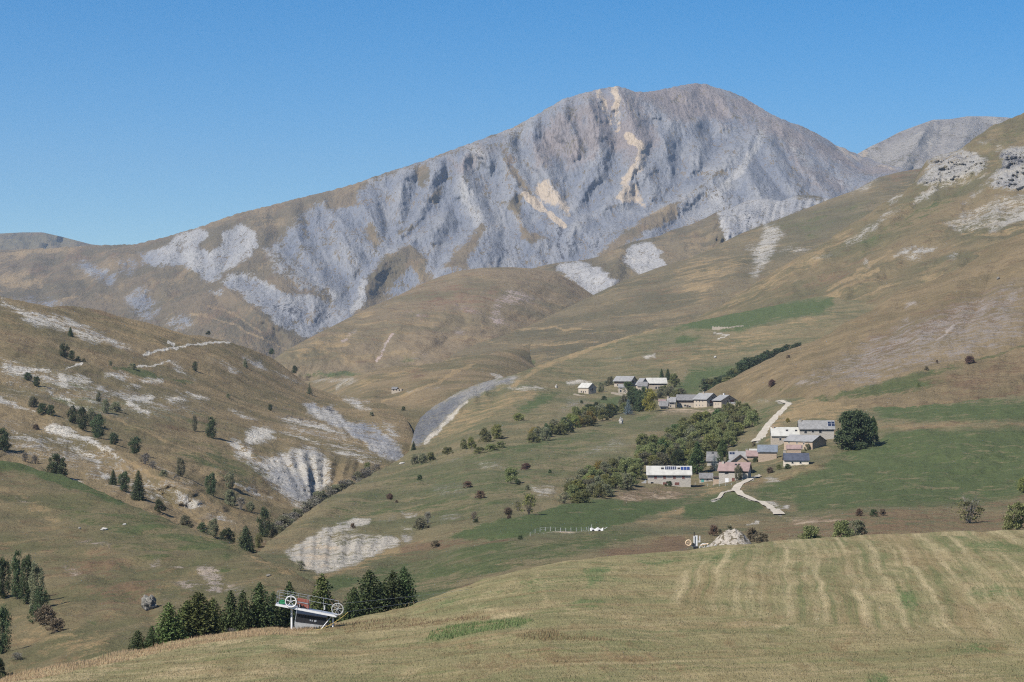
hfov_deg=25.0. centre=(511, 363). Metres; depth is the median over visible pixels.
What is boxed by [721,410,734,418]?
thicket tree
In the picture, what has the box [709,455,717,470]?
conifer
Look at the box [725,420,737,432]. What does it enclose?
thicket tree
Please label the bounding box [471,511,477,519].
bush
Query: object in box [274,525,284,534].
scrub bush
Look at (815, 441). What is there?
stone barn
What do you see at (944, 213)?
great slope
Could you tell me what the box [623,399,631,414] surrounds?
conifer
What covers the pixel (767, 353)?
hedge bush
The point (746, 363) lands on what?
hedge bush
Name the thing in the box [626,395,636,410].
thicket tree
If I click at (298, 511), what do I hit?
scrub bush
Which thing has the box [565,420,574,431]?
thicket tree
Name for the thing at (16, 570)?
leafy tree
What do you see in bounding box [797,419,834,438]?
shingled barn
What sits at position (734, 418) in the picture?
thicket tree
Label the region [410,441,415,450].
conifer
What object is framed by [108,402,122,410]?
leafy tree
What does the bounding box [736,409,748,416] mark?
thicket tree
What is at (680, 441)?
thicket tree
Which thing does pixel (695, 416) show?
thicket tree
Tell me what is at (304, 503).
scrub bush
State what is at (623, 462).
thicket tree
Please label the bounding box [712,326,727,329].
stone ruin
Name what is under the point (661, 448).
thicket tree
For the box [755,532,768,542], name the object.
bush
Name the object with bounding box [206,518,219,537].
leafy tree
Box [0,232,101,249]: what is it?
ridge
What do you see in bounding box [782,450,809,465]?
cottage
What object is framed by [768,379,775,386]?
bush
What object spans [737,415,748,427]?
thicket tree
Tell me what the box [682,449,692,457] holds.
thicket tree
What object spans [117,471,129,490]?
leafy tree
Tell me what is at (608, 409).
thicket tree
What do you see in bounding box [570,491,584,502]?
thicket tree
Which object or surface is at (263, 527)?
leafy tree
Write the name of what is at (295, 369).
leafy tree
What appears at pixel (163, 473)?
bush
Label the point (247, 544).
conifer
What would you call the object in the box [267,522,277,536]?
leafy tree
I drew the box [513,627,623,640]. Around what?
weedy hump grass
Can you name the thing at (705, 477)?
shed
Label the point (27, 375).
leafy tree
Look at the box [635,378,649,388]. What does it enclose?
house
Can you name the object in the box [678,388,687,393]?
bush
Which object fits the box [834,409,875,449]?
leafy tree
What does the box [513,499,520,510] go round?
bush
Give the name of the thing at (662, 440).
thicket tree
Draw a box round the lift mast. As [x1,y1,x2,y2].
[685,532,715,548]
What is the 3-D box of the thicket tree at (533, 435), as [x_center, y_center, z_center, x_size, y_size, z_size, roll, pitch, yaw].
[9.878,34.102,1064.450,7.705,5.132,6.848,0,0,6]
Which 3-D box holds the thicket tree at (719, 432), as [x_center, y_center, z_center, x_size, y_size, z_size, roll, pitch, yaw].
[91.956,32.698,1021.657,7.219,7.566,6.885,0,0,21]
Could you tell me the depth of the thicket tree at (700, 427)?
1091.04 m
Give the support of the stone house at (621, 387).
on the village slope at (921, 469)
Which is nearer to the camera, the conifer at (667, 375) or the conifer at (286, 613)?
the conifer at (286, 613)
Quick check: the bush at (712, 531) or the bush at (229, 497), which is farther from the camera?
the bush at (229, 497)
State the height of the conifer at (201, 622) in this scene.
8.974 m
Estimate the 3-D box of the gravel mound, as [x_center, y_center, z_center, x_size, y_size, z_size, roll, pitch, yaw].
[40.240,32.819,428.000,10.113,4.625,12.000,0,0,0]
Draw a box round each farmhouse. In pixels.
[643,465,691,486]
[646,378,667,388]
[770,425,799,445]
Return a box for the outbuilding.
[746,450,757,459]
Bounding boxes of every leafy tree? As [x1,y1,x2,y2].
[0,427,11,450]
[0,555,11,598]
[0,605,12,653]
[0,657,6,678]
[9,549,22,598]
[18,553,32,603]
[23,372,32,379]
[28,560,45,606]
[33,376,39,386]
[33,586,49,614]
[44,453,67,476]
[59,343,69,357]
[66,405,78,423]
[68,350,74,358]
[75,406,89,429]
[86,407,96,425]
[90,413,105,437]
[96,391,101,401]
[101,399,109,413]
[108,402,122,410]
[108,432,118,444]
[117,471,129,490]
[127,436,141,453]
[153,499,165,511]
[174,458,185,476]
[178,514,193,527]
[192,361,197,370]
[192,414,196,430]
[196,522,208,534]
[204,473,216,495]
[205,416,217,438]
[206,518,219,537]
[218,527,235,542]
[224,471,234,488]
[254,533,262,547]
[256,507,272,536]
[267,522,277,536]
[291,366,297,373]
[460,438,467,448]
[467,436,476,448]
[477,427,492,442]
[491,424,504,438]
[504,466,518,482]
[520,493,537,514]
[597,382,603,391]
[606,376,612,384]
[623,381,633,391]
[642,388,656,410]
[668,373,680,386]
[670,449,687,465]
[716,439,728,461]
[734,465,742,479]
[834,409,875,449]
[1017,477,1023,492]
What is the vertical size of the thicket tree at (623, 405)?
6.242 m
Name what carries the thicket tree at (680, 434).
on the village slope at (921, 469)
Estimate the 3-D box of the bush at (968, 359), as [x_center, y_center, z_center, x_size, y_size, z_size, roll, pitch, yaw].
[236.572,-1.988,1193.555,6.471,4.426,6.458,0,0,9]
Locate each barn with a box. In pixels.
[578,383,596,393]
[659,401,668,408]
[783,434,826,449]
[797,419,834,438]
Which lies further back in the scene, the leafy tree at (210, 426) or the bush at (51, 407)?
the leafy tree at (210, 426)
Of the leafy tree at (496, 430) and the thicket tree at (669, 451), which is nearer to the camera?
the thicket tree at (669, 451)
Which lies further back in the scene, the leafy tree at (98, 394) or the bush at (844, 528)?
the leafy tree at (98, 394)
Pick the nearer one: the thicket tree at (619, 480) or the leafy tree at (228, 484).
the thicket tree at (619, 480)
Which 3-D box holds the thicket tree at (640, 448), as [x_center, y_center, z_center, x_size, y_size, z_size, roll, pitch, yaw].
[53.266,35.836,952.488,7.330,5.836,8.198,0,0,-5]
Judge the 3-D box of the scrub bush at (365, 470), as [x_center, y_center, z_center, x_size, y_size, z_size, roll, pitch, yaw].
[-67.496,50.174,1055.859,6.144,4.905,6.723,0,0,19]
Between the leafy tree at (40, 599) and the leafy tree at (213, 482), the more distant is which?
the leafy tree at (213, 482)
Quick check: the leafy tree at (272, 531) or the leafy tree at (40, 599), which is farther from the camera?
the leafy tree at (272, 531)
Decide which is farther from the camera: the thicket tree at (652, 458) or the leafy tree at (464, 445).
the leafy tree at (464, 445)
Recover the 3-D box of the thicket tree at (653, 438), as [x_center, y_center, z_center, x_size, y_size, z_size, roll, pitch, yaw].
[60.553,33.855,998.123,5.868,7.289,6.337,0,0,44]
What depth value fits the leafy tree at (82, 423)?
974.13 m
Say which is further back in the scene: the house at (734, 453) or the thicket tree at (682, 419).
the thicket tree at (682, 419)
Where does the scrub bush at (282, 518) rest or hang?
on the hillside
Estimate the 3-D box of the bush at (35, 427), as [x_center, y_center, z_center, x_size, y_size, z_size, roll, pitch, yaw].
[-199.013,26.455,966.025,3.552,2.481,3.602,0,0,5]
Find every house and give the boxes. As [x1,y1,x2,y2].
[618,384,627,393]
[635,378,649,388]
[637,382,648,391]
[667,396,676,407]
[676,394,696,407]
[693,391,716,407]
[706,452,720,465]
[712,393,737,407]
[713,461,751,484]
[727,453,749,461]
[728,449,747,459]
[757,445,777,461]
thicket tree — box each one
[527,432,540,442]
[532,428,542,437]
[539,427,550,440]
[542,423,552,436]
[549,419,559,430]
[549,424,557,434]
[556,423,567,434]
[557,491,569,503]
[559,419,569,431]
[562,477,573,486]
[563,481,572,492]
[563,484,579,498]
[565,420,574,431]
[570,415,581,427]
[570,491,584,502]
[571,406,581,415]
[572,479,585,491]
[575,415,583,426]
[575,468,588,480]
[579,406,588,414]
[579,488,591,502]
[581,415,593,426]
[584,411,597,424]
[585,406,596,420]
[585,478,596,492]
[585,482,597,494]
[586,467,598,475]
[591,483,606,497]
[592,461,600,469]
[593,403,605,415]
[594,468,605,475]
[594,475,600,482]
[597,408,608,420]
[599,461,611,468]
[599,466,610,474]
[600,473,615,484]
[600,484,614,495]
[601,478,614,492]
[604,403,616,417]
[606,467,617,475]
[607,457,621,471]
[610,475,623,488]
[611,404,619,413]
[614,456,623,468]
[617,402,632,412]
[617,458,631,472]
[618,395,627,408]
[621,473,634,489]
[623,472,640,484]
[626,391,636,404]
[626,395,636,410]
[626,457,636,468]
[628,463,646,478]
[633,445,646,454]
[633,451,649,464]
[634,389,642,396]
[634,395,643,411]
[635,433,649,449]
[636,458,644,471]
[637,451,651,464]
[644,442,656,451]
[646,434,657,448]
[646,446,656,454]
[647,455,661,465]
[651,459,663,465]
[656,438,667,451]
[656,444,665,452]
[656,452,671,465]
[663,427,678,438]
[663,433,674,439]
[664,447,673,464]
[665,440,673,447]
[670,424,680,433]
[675,425,688,438]
[675,438,686,446]
[676,417,691,428]
[678,420,689,436]
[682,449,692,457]
[684,428,696,438]
[685,440,695,450]
[687,411,702,424]
[689,430,701,438]
[693,421,709,435]
[697,410,709,421]
[699,443,711,454]
[701,434,715,447]
[702,417,718,423]
[703,445,714,456]
[704,423,716,433]
[708,439,716,451]
[709,415,722,423]
[710,427,722,435]
[712,409,720,415]
[713,438,721,448]
[715,429,727,437]
[718,424,728,431]
[720,412,729,422]
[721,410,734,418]
[722,402,734,414]
[723,432,735,446]
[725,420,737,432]
[726,425,743,435]
[727,430,739,443]
[728,415,744,428]
[732,401,740,412]
[735,422,744,429]
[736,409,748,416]
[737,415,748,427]
[738,403,752,409]
[742,411,759,427]
[746,409,758,420]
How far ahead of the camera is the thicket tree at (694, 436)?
1030.66 m
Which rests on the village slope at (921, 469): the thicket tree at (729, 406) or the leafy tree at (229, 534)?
the thicket tree at (729, 406)
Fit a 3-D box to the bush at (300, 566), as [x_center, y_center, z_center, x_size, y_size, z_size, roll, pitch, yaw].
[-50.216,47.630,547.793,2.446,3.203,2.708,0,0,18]
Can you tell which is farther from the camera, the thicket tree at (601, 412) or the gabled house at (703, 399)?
the gabled house at (703, 399)
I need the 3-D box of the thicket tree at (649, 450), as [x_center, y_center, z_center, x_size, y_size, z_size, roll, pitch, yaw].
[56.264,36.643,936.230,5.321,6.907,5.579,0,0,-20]
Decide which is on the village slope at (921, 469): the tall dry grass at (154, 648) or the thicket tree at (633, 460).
the thicket tree at (633, 460)
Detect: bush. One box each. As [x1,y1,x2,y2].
[10,652,21,659]
[26,604,43,622]
[27,396,38,406]
[32,424,39,429]
[33,605,57,624]
[36,403,47,413]
[45,617,64,632]
[46,404,55,415]
[127,363,136,368]
[139,453,150,463]
[147,461,156,467]
[159,470,168,475]
[223,489,236,505]
[235,496,245,509]
[246,501,254,511]
[273,515,291,527]
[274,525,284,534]
[282,513,296,522]
[288,508,302,518]
[290,512,300,517]
[295,559,304,570]
[298,500,312,510]
[312,490,327,500]
[322,485,336,495]
[327,484,340,494]
[336,480,347,486]
[339,483,346,491]
[352,471,361,478]
[359,468,369,477]
[372,464,380,469]
[386,493,392,499]
[410,454,418,464]
[412,517,430,529]
[418,453,427,463]
[424,511,431,523]
[427,452,436,460]
[430,540,439,547]
[442,447,453,454]
[463,481,472,487]
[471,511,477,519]
[472,447,485,453]
[474,490,485,497]
[483,444,498,451]
[496,441,505,447]
[504,507,512,514]
[512,413,524,420]
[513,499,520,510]
[521,463,530,469]
[655,390,664,397]
[662,388,673,395]
[670,389,679,396]
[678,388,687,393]
[699,378,707,388]
[699,384,711,390]
[706,379,716,385]
[709,525,718,535]
[712,378,721,385]
[720,376,731,382]
[726,370,735,375]
[727,367,738,374]
[735,362,746,373]
[736,359,750,368]
[742,357,753,369]
[745,527,758,541]
[748,357,757,368]
[753,356,762,365]
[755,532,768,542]
[758,353,768,362]
[763,351,771,358]
[766,467,773,472]
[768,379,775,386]
[772,349,779,355]
[797,525,823,538]
[804,443,809,450]
[832,520,854,536]
[848,519,867,535]
[855,508,863,515]
[869,509,878,515]
[879,509,885,515]
[951,494,984,522]
[965,356,975,363]
[1001,502,1023,529]
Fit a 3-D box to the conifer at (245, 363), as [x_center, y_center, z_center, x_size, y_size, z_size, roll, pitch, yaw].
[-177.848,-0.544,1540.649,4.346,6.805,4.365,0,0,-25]
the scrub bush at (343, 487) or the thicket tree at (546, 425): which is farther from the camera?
the thicket tree at (546, 425)
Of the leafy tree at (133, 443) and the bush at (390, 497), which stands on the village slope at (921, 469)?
the bush at (390, 497)
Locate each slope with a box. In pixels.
[257,296,1023,606]
[444,168,920,365]
[689,113,1023,322]
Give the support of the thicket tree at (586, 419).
on the village slope at (921, 469)
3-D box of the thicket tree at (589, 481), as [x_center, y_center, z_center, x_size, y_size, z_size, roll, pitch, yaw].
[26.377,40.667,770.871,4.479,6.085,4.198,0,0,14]
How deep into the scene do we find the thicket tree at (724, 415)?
1151.03 m
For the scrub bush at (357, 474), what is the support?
on the hillside
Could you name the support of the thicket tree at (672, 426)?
on the village slope at (921, 469)
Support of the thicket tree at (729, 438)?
on the village slope at (921, 469)
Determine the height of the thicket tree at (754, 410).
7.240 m
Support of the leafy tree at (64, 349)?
on the hillside
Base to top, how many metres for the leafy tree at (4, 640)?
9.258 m
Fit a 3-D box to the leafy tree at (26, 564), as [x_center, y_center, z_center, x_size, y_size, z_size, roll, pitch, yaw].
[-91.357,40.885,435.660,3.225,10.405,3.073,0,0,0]
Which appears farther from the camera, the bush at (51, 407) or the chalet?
the chalet
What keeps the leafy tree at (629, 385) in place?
on the village slope at (921, 469)
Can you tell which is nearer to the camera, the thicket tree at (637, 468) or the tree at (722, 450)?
the thicket tree at (637, 468)
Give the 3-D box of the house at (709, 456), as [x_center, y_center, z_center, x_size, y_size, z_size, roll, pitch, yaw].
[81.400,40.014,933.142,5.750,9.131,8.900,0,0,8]
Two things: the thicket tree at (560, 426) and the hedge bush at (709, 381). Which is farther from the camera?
the hedge bush at (709, 381)
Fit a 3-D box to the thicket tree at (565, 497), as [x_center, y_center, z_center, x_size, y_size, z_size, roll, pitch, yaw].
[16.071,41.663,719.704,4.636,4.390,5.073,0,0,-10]
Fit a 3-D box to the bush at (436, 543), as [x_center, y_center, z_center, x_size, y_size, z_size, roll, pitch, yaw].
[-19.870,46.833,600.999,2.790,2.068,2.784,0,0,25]
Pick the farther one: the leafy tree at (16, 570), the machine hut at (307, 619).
the leafy tree at (16, 570)
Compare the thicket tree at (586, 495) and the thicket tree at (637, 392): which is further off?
the thicket tree at (637, 392)
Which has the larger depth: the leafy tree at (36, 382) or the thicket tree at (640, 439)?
the leafy tree at (36, 382)
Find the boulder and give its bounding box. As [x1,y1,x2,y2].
[141,595,156,610]
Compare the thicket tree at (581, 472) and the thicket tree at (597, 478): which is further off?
the thicket tree at (581, 472)
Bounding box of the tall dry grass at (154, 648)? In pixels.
[0,622,340,681]
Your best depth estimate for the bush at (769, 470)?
860.40 m
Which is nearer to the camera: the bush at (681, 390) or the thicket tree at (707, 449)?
the thicket tree at (707, 449)
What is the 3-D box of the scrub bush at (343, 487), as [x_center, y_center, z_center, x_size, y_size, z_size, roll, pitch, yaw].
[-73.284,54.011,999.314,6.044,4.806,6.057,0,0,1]
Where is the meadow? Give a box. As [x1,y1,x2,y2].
[9,530,1023,681]
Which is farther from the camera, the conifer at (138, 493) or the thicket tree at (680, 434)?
the thicket tree at (680, 434)
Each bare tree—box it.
[22,452,28,461]
[31,454,38,463]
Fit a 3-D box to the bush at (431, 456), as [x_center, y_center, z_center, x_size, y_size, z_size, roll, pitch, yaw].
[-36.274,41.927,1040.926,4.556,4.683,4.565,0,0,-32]
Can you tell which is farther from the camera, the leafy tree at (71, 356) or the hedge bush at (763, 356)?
the hedge bush at (763, 356)
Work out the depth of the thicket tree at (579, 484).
753.70 m
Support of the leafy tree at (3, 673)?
on the hill at (99, 583)
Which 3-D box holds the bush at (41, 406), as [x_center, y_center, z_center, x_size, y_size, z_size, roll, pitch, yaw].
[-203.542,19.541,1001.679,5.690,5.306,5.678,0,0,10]
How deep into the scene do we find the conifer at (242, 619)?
313.03 m
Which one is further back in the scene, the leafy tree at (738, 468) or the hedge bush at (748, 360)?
the hedge bush at (748, 360)
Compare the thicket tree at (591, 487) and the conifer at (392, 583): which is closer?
the conifer at (392, 583)
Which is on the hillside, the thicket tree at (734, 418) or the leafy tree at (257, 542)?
the leafy tree at (257, 542)
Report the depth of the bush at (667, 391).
1426.50 m
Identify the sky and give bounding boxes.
[0,0,1023,244]
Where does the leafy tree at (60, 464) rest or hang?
on the hillside
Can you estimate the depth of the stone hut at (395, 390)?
1732.18 m
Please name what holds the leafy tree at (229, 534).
on the hillside
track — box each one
[711,490,731,499]
[732,475,784,513]
[752,400,791,440]
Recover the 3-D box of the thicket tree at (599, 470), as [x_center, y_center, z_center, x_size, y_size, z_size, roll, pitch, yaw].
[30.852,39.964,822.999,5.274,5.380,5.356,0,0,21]
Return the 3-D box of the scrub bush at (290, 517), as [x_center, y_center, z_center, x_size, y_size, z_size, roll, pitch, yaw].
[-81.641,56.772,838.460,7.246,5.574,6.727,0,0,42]
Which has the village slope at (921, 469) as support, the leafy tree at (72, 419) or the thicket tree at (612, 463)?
the thicket tree at (612, 463)
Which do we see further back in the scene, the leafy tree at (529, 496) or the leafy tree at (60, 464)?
the leafy tree at (60, 464)
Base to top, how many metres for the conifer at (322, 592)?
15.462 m
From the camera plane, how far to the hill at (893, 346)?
1327.85 m
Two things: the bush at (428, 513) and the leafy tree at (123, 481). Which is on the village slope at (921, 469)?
the bush at (428, 513)
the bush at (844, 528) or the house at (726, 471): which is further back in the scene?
the house at (726, 471)
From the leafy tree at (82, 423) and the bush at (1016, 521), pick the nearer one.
the bush at (1016, 521)
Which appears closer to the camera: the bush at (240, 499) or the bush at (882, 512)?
the bush at (882, 512)
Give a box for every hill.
[0,461,345,675]
[275,267,591,380]
[532,195,828,294]
[705,233,1023,408]
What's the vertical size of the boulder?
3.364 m
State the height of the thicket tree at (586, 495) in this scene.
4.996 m
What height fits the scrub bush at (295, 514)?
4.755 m
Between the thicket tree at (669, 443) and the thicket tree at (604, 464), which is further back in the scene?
the thicket tree at (669, 443)
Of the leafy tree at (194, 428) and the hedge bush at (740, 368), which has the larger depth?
the hedge bush at (740, 368)
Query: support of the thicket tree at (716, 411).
on the village slope at (921, 469)
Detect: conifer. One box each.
[67,327,73,336]
[108,469,118,485]
[126,630,145,649]
[130,470,146,500]
[143,625,159,648]
[147,602,191,644]
[176,600,207,638]
[177,591,226,638]
[206,597,223,627]
[215,590,245,631]
[228,590,257,630]
[236,525,256,552]
[242,358,247,367]
[246,582,279,628]
[266,591,286,627]
[276,581,299,627]
[306,383,313,394]
[309,573,339,622]
[337,586,367,621]
[340,569,394,620]
[380,570,407,610]
[394,566,418,607]
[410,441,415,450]
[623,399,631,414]
[659,368,663,377]
[664,369,669,379]
[688,441,706,473]
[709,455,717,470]
[871,416,879,442]
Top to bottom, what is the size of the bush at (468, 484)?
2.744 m
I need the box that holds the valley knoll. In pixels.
[304,344,535,433]
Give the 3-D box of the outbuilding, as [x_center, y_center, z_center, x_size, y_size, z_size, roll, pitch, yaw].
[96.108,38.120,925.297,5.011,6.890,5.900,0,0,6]
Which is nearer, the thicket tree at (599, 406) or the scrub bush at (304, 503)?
the scrub bush at (304, 503)
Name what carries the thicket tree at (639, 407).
on the village slope at (921, 469)
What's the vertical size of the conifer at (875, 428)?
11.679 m
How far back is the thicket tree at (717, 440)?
998.23 m
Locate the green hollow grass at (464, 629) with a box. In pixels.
[425,616,532,640]
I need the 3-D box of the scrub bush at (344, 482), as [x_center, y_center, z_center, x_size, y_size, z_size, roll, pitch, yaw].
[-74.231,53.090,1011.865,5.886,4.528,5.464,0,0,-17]
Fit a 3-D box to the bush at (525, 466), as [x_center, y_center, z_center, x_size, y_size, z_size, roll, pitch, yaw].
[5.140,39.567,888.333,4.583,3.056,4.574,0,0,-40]
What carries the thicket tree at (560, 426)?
on the village slope at (921, 469)
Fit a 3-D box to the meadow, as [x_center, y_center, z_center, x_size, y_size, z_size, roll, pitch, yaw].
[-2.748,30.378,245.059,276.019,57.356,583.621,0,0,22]
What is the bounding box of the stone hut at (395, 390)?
[391,387,402,393]
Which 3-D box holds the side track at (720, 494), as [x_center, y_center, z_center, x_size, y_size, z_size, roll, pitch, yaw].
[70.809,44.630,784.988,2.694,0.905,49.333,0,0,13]
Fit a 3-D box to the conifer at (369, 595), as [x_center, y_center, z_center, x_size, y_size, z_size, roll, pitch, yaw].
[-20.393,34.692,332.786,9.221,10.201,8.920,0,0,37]
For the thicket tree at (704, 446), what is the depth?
962.85 m
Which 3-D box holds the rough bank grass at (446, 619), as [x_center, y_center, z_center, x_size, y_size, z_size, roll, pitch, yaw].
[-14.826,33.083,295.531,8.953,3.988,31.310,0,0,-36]
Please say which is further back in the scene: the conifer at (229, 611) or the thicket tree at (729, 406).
the thicket tree at (729, 406)
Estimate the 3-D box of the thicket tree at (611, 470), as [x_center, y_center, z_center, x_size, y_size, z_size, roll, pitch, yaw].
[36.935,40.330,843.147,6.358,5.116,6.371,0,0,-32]
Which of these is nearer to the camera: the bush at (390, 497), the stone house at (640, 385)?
the bush at (390, 497)
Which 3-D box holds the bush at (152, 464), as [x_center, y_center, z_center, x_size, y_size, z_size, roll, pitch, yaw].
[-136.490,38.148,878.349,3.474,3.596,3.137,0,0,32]
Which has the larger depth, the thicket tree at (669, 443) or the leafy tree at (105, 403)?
the leafy tree at (105, 403)
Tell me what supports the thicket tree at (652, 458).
on the village slope at (921, 469)
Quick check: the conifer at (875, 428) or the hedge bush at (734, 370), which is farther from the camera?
the hedge bush at (734, 370)
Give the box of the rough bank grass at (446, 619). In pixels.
[327,615,488,629]
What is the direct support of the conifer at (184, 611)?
on the meadow
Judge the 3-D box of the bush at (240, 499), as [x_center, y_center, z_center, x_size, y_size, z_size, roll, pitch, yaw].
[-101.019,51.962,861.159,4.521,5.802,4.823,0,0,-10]
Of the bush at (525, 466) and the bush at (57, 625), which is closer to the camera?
the bush at (57, 625)
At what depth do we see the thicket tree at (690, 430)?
1052.06 m
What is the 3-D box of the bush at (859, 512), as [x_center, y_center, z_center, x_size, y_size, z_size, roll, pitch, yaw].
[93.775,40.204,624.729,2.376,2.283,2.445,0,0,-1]
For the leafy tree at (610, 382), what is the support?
on the village slope at (921, 469)
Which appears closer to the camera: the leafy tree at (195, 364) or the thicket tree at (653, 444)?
the thicket tree at (653, 444)
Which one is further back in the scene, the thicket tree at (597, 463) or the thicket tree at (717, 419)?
the thicket tree at (717, 419)
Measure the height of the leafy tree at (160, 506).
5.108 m
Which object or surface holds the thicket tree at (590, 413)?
on the village slope at (921, 469)
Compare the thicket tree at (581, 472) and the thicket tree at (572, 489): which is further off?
the thicket tree at (581, 472)
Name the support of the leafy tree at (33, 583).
on the hill at (99, 583)
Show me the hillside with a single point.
(293, 448)
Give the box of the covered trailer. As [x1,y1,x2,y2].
[590,527,606,530]
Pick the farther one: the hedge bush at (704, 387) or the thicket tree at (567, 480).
the hedge bush at (704, 387)
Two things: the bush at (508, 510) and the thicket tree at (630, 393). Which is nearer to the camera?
the bush at (508, 510)
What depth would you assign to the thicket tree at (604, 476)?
793.73 m
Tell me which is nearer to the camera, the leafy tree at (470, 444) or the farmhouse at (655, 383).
the leafy tree at (470, 444)
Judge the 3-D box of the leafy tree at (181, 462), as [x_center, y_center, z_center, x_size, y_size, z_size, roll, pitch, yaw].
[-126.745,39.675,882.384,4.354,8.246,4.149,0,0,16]
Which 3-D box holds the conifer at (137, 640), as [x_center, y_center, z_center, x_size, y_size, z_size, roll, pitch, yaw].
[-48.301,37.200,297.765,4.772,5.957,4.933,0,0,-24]
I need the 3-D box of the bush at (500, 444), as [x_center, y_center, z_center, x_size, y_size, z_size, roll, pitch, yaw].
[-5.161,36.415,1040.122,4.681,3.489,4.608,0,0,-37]
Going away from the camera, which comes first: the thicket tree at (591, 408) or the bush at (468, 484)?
the bush at (468, 484)
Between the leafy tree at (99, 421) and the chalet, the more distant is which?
the chalet
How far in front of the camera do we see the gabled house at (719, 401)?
1310.95 m
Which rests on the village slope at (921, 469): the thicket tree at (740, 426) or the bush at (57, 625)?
the thicket tree at (740, 426)
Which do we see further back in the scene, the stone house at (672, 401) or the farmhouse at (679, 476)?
the stone house at (672, 401)
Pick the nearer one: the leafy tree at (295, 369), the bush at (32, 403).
the bush at (32, 403)
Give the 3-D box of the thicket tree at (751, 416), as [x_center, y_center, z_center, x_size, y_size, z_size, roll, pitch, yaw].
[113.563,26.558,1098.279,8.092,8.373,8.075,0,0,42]
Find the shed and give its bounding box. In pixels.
[699,473,712,482]
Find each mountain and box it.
[0,83,907,358]
[858,116,1009,169]
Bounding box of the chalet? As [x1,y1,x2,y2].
[613,376,637,386]
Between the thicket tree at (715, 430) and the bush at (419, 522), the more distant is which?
the thicket tree at (715, 430)
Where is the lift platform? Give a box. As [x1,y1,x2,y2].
[275,590,343,627]
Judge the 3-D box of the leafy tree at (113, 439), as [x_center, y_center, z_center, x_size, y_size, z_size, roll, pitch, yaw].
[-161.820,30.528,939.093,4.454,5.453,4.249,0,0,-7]
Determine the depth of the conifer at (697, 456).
898.25 m
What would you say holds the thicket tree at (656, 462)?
on the village slope at (921, 469)
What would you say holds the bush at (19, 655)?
on the hill at (99, 583)
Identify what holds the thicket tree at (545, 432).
on the village slope at (921, 469)
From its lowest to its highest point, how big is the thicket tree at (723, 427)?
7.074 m
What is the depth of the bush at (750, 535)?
518.78 m
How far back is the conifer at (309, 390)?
1599.53 m
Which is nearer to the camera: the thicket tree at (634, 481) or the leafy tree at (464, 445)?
the thicket tree at (634, 481)
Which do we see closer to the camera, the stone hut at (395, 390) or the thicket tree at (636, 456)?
the thicket tree at (636, 456)
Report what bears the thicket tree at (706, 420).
on the village slope at (921, 469)
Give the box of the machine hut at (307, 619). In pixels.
[295,610,327,627]
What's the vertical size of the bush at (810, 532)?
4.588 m
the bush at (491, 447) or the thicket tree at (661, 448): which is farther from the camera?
the bush at (491, 447)
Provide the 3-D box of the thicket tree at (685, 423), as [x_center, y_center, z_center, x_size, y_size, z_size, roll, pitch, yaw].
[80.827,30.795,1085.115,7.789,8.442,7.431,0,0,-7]
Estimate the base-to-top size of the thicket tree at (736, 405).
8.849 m
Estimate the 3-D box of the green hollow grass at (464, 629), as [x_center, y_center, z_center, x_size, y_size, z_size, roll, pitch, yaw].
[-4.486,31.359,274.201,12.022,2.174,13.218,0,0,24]
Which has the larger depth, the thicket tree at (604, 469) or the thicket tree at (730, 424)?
the thicket tree at (730, 424)
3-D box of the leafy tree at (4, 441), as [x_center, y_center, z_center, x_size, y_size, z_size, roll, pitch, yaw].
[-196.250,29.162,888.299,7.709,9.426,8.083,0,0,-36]
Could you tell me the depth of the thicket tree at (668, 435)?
1016.49 m
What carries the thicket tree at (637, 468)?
on the village slope at (921, 469)
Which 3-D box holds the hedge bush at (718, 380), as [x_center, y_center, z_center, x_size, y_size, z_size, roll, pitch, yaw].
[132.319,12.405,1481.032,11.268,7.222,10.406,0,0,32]
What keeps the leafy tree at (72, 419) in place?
on the hillside
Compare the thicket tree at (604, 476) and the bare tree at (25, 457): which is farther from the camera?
the bare tree at (25, 457)
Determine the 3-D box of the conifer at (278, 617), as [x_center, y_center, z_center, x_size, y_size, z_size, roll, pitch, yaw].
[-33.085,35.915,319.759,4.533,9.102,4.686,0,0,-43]
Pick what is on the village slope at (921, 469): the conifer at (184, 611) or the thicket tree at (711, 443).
the thicket tree at (711, 443)
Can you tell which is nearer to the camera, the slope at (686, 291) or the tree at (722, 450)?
the tree at (722, 450)
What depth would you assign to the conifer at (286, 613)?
321.49 m
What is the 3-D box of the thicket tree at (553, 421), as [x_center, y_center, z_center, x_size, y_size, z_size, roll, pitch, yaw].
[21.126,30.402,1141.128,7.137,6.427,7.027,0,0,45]
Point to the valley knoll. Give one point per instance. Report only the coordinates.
(426, 387)
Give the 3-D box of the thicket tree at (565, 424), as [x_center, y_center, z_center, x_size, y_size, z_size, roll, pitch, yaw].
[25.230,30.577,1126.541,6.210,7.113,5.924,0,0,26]
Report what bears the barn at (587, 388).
on the village slope at (921, 469)
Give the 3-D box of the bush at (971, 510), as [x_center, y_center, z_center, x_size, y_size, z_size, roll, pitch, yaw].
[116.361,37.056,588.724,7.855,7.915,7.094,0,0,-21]
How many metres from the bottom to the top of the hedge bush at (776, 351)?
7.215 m
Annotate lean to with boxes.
[786,445,801,452]
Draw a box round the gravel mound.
[709,528,751,546]
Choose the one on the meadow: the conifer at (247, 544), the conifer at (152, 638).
the conifer at (152, 638)
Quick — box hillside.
[0,296,412,553]
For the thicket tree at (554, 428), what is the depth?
1115.39 m
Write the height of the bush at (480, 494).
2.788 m
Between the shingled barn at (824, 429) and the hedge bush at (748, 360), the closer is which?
the shingled barn at (824, 429)
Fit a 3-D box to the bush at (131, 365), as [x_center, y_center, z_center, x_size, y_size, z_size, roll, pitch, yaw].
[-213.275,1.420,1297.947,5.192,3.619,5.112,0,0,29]

